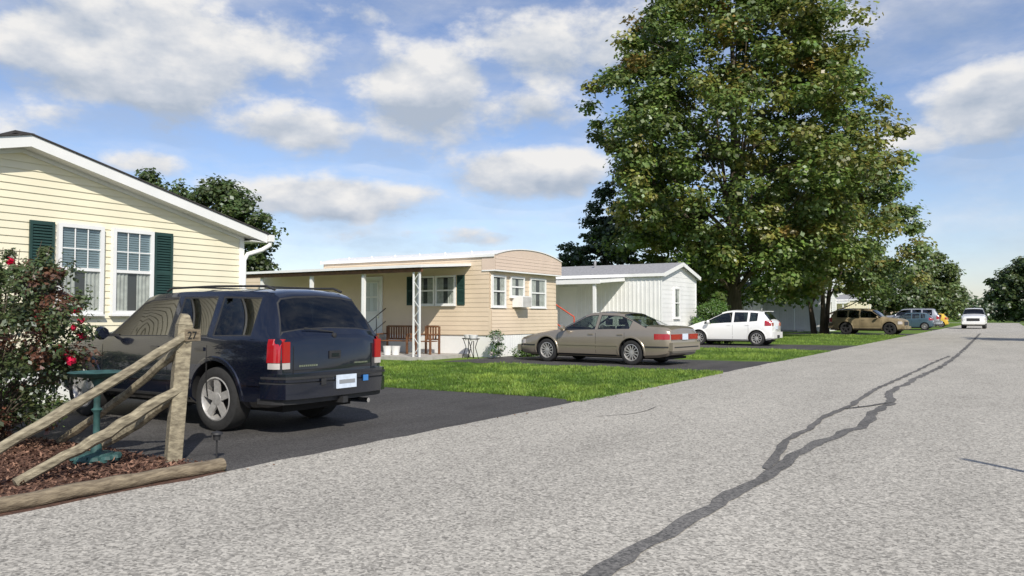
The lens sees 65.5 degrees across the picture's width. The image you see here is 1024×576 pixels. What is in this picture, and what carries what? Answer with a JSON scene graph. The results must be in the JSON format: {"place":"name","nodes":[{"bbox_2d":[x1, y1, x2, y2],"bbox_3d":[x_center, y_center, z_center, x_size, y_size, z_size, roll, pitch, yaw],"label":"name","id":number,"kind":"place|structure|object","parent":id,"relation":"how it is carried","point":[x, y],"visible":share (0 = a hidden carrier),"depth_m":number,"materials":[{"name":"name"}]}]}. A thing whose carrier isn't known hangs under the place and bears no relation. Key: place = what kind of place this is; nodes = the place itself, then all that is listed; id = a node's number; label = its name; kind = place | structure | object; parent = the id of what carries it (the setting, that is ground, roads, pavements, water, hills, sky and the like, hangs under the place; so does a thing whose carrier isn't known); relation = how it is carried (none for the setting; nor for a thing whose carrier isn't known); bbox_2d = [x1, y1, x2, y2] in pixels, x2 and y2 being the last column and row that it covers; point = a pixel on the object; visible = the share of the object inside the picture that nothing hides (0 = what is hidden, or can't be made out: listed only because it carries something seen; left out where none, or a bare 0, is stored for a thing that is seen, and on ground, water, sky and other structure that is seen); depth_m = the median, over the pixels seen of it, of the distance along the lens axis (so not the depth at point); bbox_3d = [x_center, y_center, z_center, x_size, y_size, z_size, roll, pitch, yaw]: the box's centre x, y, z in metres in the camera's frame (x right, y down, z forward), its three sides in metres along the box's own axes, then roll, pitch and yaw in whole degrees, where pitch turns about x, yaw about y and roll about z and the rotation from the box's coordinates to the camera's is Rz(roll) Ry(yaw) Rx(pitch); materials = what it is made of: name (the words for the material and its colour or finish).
{"place":"outdoors","nodes":[
{"label":"outdoors","id":0,"kind":"place"},
{"bbox_2d":[0,152,239,402],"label":"walls","id":1,"kind":"structure","parent":0,"point":[32,188],"depth_m":12.94,"materials":[{"name":"beige plastic"}]},
{"bbox_2d":[28,220,172,313],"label":"shutters","id":2,"kind":"object","parent":1,"relation":"attached to","point":[42,231],"visible":0.48,"depth_m":13.75,"materials":[{"name":"green plastic"}]},
{"bbox_2d":[55,222,154,315],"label":"windows","id":3,"kind":"structure","parent":1,"relation":"attached to","point":[132,274],"depth_m":13.05,"materials":[{"name":"grey"}]},
{"bbox_2d":[0,135,266,287],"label":"rake fascia","id":4,"kind":"structure","parent":1,"relation":"attached to","point":[54,155],"depth_m":13.17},
{"bbox_2d":[0,130,274,243],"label":"roof","id":5,"kind":"structure","parent":1,"relation":"on","point":[270,238],"depth_m":13.26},
{"bbox_2d":[241,242,271,287],"bbox_3d":[-4.953,0.374,15.418,0.595,2.600,0.106,1,-2,-36],"label":"downspout","id":6,"kind":"object","parent":1,"relation":"attached to","point":[254,252],"visible":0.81,"depth_m":15.31,"materials":[{"name":"white metal"}]},
{"bbox_2d":[5,387,574,470],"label":"driveway","id":7,"kind":"structure","parent":0,"point":[257,437],"depth_m":9.72,"materials":[{"name":"black asphalt"}]},
{"bbox_2d":[211,431,222,458],"bbox_3d":[-2.719,1.452,7.334,0.110,0.275,0.110,-1,-2,32],"label":"garden light","id":8,"kind":"object","parent":7,"relation":"on","point":[216,435],"visible":0.94,"depth_m":7.32,"materials":[{"name":"black plastic"}]},
{"bbox_2d":[58,285,384,430],"bbox_3d":[-3.956,0.844,10.478,4.800,1.696,2.178,-1,-2,32],"label":"parked suv","id":9,"kind":"object","parent":7,"relation":"on","point":[310,352],"visible":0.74,"depth_m":9.27,"materials":[{"name":"blue paint"}]},
{"bbox_2d":[0,323,1023,575],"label":"road","id":10,"kind":"structure","parent":0,"point":[924,477],"depth_m":5.89,"materials":[{"name":"grey asphalt"}]},
{"bbox_2d":[582,333,980,575],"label":"road crack seal","id":11,"kind":"object","parent":10,"relation":"on","point":[612,565],"visible":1,"depth_m":6.49,"materials":[{"name":"black asphalt"}]},
{"bbox_2d":[958,308,988,328],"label":"white suv on road","id":12,"kind":"object","parent":10,"relation":"on","point":[973,316],"visible":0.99,"depth_m":82.64,"materials":[{"name":"paint"}]},
{"bbox_2d":[0,0,1023,313],"label":"sky","id":13,"kind":"structure","parent":0,"point":[363,128],"materials":[{"name":"blue"}]},
{"bbox_2d":[38,318,1023,471],"bbox_3d":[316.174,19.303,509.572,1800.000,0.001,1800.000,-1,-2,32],"label":"ground","id":14,"kind":"structure","parent":0,"point":[952,323],"depth_m":41.72,"materials":[{"name":"green plant"}]},
{"bbox_2d":[0,351,46,413],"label":"foundation shrub","id":15,"kind":"object","parent":14,"relation":"on","point":[18,388],"visible":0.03,"depth_m":10.52,"materials":[{"name":"green plant"}]},
{"bbox_2d":[0,434,225,516],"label":"mulch bed","id":16,"kind":"object","parent":14,"relation":"on","point":[109,468],"visible":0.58,"depth_m":6.68,"materials":[{"name":"soil"}]},
{"bbox_2d":[0,241,103,441],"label":"rose bush","id":17,"kind":"object","parent":16,"relation":"on","point":[26,282],"visible":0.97,"depth_m":7.87,"materials":[{"name":"green plant"}]},
{"bbox_2d":[67,370,121,463],"bbox_3d":[-3.779,1.174,7.248,0.500,0.825,0.500,-1,-2,32],"label":"bird bath","id":18,"kind":"object","parent":16,"relation":"on","point":[95,454],"visible":0.86,"depth_m":7.20,"materials":[{"name":"teal metal"}]},
{"bbox_2d":[0,313,200,486],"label":"split rail fence","id":19,"kind":"object","parent":16,"relation":"on","point":[173,399],"visible":0.94,"depth_m":7.17,"materials":[{"name":"brown wood"}]},
{"bbox_2d":[0,432,205,496],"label":"mulch chips","id":20,"kind":"object","parent":16,"relation":"on","point":[114,469],"visible":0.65,"depth_m":6.91,"materials":[{"name":"brown wood"}]},
{"bbox_2d":[0,458,226,512],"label":"landscape timber edging","id":21,"kind":"object","parent":16,"relation":"on","point":[60,493],"visible":0.99,"depth_m":5.94,"materials":[{"name":"brown wood"}]},
{"bbox_2d":[133,167,195,198],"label":"oak tree","id":22,"kind":"object","parent":14,"relation":"on","point":[149,176],"visible":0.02,"depth_m":50.56,"materials":[{"name":"green plant"}]},
{"bbox_2d":[182,173,288,271],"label":"oak tree","id":23,"kind":"object","parent":14,"relation":"on","point":[226,197],"visible":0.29,"depth_m":48.81,"materials":[{"name":"green plant"}]},
{"bbox_2d":[379,335,470,360],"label":"porch slab and steps","id":24,"kind":"structure","parent":14,"relation":"on","point":[409,357],"depth_m":24.87,"materials":[{"name":"grey concrete"}]},
{"bbox_2d":[260,272,420,356],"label":"porch posts","id":25,"kind":"object","parent":24,"relation":"on","point":[363,302],"visible":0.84,"depth_m":24.21,"materials":[{"name":"white metal"}]},
{"bbox_2d":[246,263,470,277],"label":"porch roof","id":26,"kind":"structure","parent":25,"relation":"on","point":[351,270],"depth_m":25.49,"materials":[{"name":"white metal"}]},
{"bbox_2d":[368,308,385,334],"bbox_3d":[-5.262,1.451,27.744,1.411,1.516,1.007,-1,-2,32],"label":"stair railing","id":27,"kind":"object","parent":24,"relation":"on","point":[376,321],"visible":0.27,"depth_m":27.39,"materials":[{"name":"black metal"}]},
{"bbox_2d":[383,346,391,354],"bbox_3d":[-3.960,1.985,25.345,0.320,0.280,0.320,-1,-2,32],"label":"flower pot","id":28,"kind":"object","parent":24,"relation":"on","point":[387,350],"visible":1,"depth_m":25.23,"materials":[{"name":"white plastic"}]},
{"bbox_2d":[391,346,399,354],"bbox_3d":[-3.695,1.983,25.299,0.320,0.280,0.320,-1,-2,32],"label":"flower pot","id":29,"kind":"object","parent":24,"relation":"on","point":[395,350],"visible":0.99,"depth_m":25.19,"materials":[{"name":"white plastic"}]},
{"bbox_2d":[376,325,416,353],"bbox_3d":[-3.824,1.703,26.430,1.310,0.920,0.550,-1,-2,32],"label":"porch bench","id":30,"kind":"object","parent":24,"relation":"on","point":[407,338],"visible":0.86,"depth_m":26.57,"materials":[{"name":"brown wood"}]},
{"bbox_2d":[415,326,440,354],"bbox_3d":[-2.719,1.679,25.745,0.610,0.920,0.550,-1,-2,32],"label":"porch chair","id":31,"kind":"object","parent":24,"relation":"on","point":[429,337],"visible":0.92,"depth_m":25.82,"materials":[{"name":"brown wood"}]},
{"bbox_2d":[379,334,531,357],"bbox_3d":[-5.005,2.068,30.818,12.956,0.700,4.340,-1,-2,32],"label":"skirting","id":32,"kind":"object","parent":14,"relation":"on","point":[452,344],"visible":0.25,"depth_m":26.44,"materials":[{"name":"white plastic"}]},
{"bbox_2d":[246,257,557,335],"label":"walls","id":33,"kind":"structure","parent":32,"relation":"on","point":[476,314],"depth_m":27.20,"materials":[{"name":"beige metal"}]},
{"bbox_2d":[361,277,382,333],"bbox_3d":[-4.986,0.614,28.200,1.000,2.020,0.115,-1,-2,32],"label":"door","id":34,"kind":"structure","parent":33,"relation":"attached to","point":[374,296],"depth_m":28.12,"materials":[{"name":"grey"}]},
{"bbox_2d":[320,249,561,264],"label":"roof","id":35,"kind":"structure","parent":33,"relation":"on","point":[471,254],"depth_m":27.50,"materials":[{"name":"white metal"}]},
{"bbox_2d":[407,275,546,308],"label":"windows and shutters","id":36,"kind":"structure","parent":33,"relation":"attached to","point":[438,290],"depth_m":26.69,"materials":[{"name":"grey plastic"}]},
{"bbox_2d":[482,250,561,276],"bbox_3d":[0.425,-0.874,27.553,0.535,0.790,4.480,-1,-2,32],"label":"front visor","id":37,"kind":"object","parent":33,"relation":"attached to","point":[525,262],"visible":0.92,"depth_m":27.02,"materials":[{"name":"beige metal"}]},
{"bbox_2d":[512,296,531,306],"bbox_3d":[0.346,0.463,26.889,0.410,0.370,0.630,-1,-2,32],"label":"air conditioner","id":38,"kind":"object","parent":33,"relation":"attached to","point":[521,301],"visible":1,"depth_m":26.66,"materials":[{"name":"metal"}]},
{"bbox_2d":[462,334,472,357],"bbox_3d":[-1.392,1.859,25.405,0.416,0.744,0.420,-1,-2,32],"label":"plant stand","id":39,"kind":"object","parent":14,"relation":"on","point":[466,336],"visible":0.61,"depth_m":25.34,"materials":[{"name":"black metal"}]},
{"bbox_2d":[467,335,479,358],"bbox_3d":[-1.210,1.842,24.939,0.416,0.744,0.420,-1,-2,32],"label":"plant stand","id":40,"kind":"object","parent":14,"relation":"on","point":[473,338],"visible":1,"depth_m":24.86,"materials":[{"name":"black metal"}]},
{"bbox_2d":[486,329,506,357],"bbox_3d":[-0.475,1.730,24.969,0.636,0.902,0.897,-1,-2,32],"label":"flowering plant","id":41,"kind":"object","parent":14,"relation":"on","point":[497,336],"visible":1,"depth_m":24.88,"materials":[{"name":"white plant"}]},
{"bbox_2d":[508,346,538,356],"bbox_3d":[0.526,2.005,26.203,0.854,0.521,1.940,-1,-2,32],"label":"flowering plant","id":42,"kind":"object","parent":14,"relation":"on","point":[522,353],"visible":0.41,"depth_m":25.74,"materials":[{"name":"green plant"}]},
{"bbox_2d":[556,304,574,326],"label":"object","id":43,"kind":"structure","parent":14,"relation":"on","point":[566,312],"depth_m":29.64,"materials":[{"name":"brown"}]},
{"bbox_2d":[555,241,591,266],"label":"spruce tree","id":44,"kind":"object","parent":14,"relation":"on","point":[567,249],"visible":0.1,"depth_m":61.59,"materials":[{"name":"green plant"}]},
{"bbox_2d":[556,278,624,312],"bbox_3d":[0.853,1.115,36.718,8.335,3.060,2.620,-1,-2,32],"label":"carport","id":45,"kind":"object","parent":14,"relation":"on","point":[594,282],"visible":0.26,"depth_m":33.81,"materials":[{"name":"metal"}]},
{"bbox_2d":[567,180,642,265],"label":"spruce tree","id":46,"kind":"object","parent":14,"relation":"on","point":[600,229],"visible":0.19,"depth_m":57.48,"materials":[{"name":"green plant"}]},
{"bbox_2d":[384,350,830,401],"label":"lawn edge grass","id":47,"kind":"structure","parent":14,"relation":"on","point":[582,397],"depth_m":14.21,"materials":[{"name":"green plant"}]},
{"bbox_2d":[521,267,695,334],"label":"mobile home","id":48,"kind":"structure","parent":14,"relation":"on","point":[642,295],"depth_m":35.98,"materials":[{"name":"white metal"}]},
{"bbox_2d":[559,287,680,326],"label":"windows and door","id":49,"kind":"structure","parent":48,"relation":"attached to","point":[568,299],"depth_m":37.04,"materials":[{"name":"grey"}]},
{"bbox_2d":[556,261,700,321],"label":"roof and trim","id":50,"kind":"structure","parent":48,"relation":"attached to","point":[634,270],"depth_m":36.76,"materials":[{"name":"grey metal"}]},
{"bbox_2d":[380,333,906,397],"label":"lawn grass","id":51,"kind":"structure","parent":14,"relation":"on","point":[515,377],"depth_m":17.79,"materials":[{"name":"green plant"}]},
{"bbox_2d":[690,298,733,343],"bbox_3d":[9.442,1.569,37.442,2.299,2.225,2.216,1,-2,-34],"label":"round shrub","id":52,"kind":"object","parent":14,"relation":"on","point":[711,309],"visible":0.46,"depth_m":37.22,"materials":[{"name":"green plant"}]},
{"bbox_2d":[697,291,760,320],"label":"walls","id":53,"kind":"structure","parent":14,"relation":"on","point":[757,307],"depth_m":57.02,"materials":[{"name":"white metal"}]},
{"bbox_2d":[574,0,921,310],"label":"maple tree","id":54,"kind":"object","parent":14,"relation":"on","point":[648,172],"visible":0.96,"depth_m":45.64,"materials":[{"name":"green plant"}]},
{"bbox_2d":[761,297,803,331],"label":"carport","id":55,"kind":"object","parent":14,"relation":"on","point":[793,330],"visible":0.15,"depth_m":67.97,"materials":[{"name":"metal"}]},
{"bbox_2d":[763,292,836,330],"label":"mobile home","id":56,"kind":"structure","parent":14,"relation":"on","point":[802,320],"depth_m":70.27,"materials":[{"name":"white metal"}]},
{"bbox_2d":[768,301,831,319],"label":"windows and door","id":57,"kind":"structure","parent":56,"relation":"attached to","point":[774,307],"depth_m":71.21,"materials":[{"name":"grey"}]},
{"bbox_2d":[820,288,838,309],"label":"roof and trim","id":58,"kind":"structure","parent":56,"relation":"attached to","point":[837,295],"depth_m":72.59,"materials":[{"name":"grey"}]},
{"bbox_2d":[837,301,849,307],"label":"carport","id":59,"kind":"object","parent":14,"relation":"on","point":[842,302],"visible":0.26,"depth_m":87.53,"materials":[{"name":"metal"}]},
{"bbox_2d":[747,155,940,333],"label":"maple tree","id":60,"kind":"object","parent":14,"relation":"on","point":[877,283],"visible":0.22,"depth_m":57.52,"materials":[{"name":"green plant"}]},
{"bbox_2d":[844,255,924,315],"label":"roadside tree","id":61,"kind":"object","parent":14,"relation":"on","point":[908,298],"visible":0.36,"depth_m":89.65,"materials":[{"name":"green plant"}]},
{"bbox_2d":[914,250,971,315],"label":"roadside tree","id":62,"kind":"object","parent":14,"relation":"on","point":[946,284],"visible":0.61,"depth_m":109.96,"materials":[{"name":"green plant"}]},
{"bbox_2d":[919,277,972,320],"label":"roadside tree","id":63,"kind":"object","parent":14,"relation":"on","point":[963,290],"visible":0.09,"depth_m":129.80,"materials":[{"name":"green plant"}]},
{"bbox_2d":[953,289,1023,320],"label":"distant trees","id":64,"kind":"object","parent":14,"relation":"on","point":[988,308],"visible":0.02,"depth_m":211.55,"materials":[{"name":"green plant"}]},
{"bbox_2d":[982,256,1023,321],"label":"oak tree","id":65,"kind":"object","parent":14,"relation":"on","point":[1007,284],"visible":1,"depth_m":171.84,"materials":[{"name":"green plant"}]},
{"bbox_2d":[444,355,772,371],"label":"driveway","id":66,"kind":"structure","parent":0,"point":[723,366],"depth_m":22.70,"materials":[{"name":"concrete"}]},
{"bbox_2d":[518,311,699,364],"bbox_3d":[2.671,1.404,23.075,5.225,1.464,2.300,-2,-3,39],"label":"parked sedan","id":67,"kind":"object","parent":66,"relation":"on","point":[632,338],"visible":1,"depth_m":21.97,"materials":[{"name":"beige paint"}]},
{"bbox_2d":[700,343,852,350],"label":"driveway","id":68,"kind":"structure","parent":0,"point":[803,347],"depth_m":34.65,"materials":[{"name":"grey asphalt"}]},
{"bbox_2d":[689,310,782,345],"bbox_3d":[10.146,1.810,36.733,4.187,1.615,2.311,-1,-2,32],"label":"parked hatchback","id":69,"kind":"object","parent":68,"relation":"on","point":[757,327],"visible":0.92,"depth_m":35.79,"materials":[{"name":"white paint"}]},
{"bbox_2d":[790,333,913,335],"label":"driveway","id":70,"kind":"structure","parent":0,"point":[856,333],"depth_m":60.52,"materials":[{"name":"grey asphalt"}]},
{"bbox_2d":[828,308,910,334],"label":"parked suv","id":71,"kind":"object","parent":70,"relation":"on","point":[850,320],"visible":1,"depth_m":57.23,"materials":[{"name":"beige paint"}]},
{"bbox_2d":[837,300,871,308],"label":"walls","id":72,"kind":"structure","parent":0,"point":[839,306],"depth_m":89.22,"materials":[{"name":"beige plastic"}]},
{"bbox_2d":[836,295,871,308],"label":"roof and trim","id":73,"kind":"structure","parent":72,"relation":"attached to","point":[843,297],"depth_m":89.89,"materials":[{"name":"grey metal"}]},
{"bbox_2d":[938,313,948,326],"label":"yellow car","id":74,"kind":"object","parent":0,"point":[944,318],"visible":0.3,"depth_m":95.19,"materials":[{"name":"orange paint"}]},
{"label":"driveway","id":75,"kind":"structure","parent":0,"visible":0},
{"bbox_2d":[887,308,942,325],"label":"parked suv","id":76,"kind":"object","parent":75,"relation":"on","point":[934,314],"visible":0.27,"depth_m":78.92,"materials":[{"name":"grey paint"}]},
{"bbox_2d":[896,312,934,329],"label":"parked hatchback","id":77,"kind":"object","parent":75,"relation":"on","point":[924,321],"visible":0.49,"depth_m":76.07,"materials":[{"name":"blue paint"}]}
]}

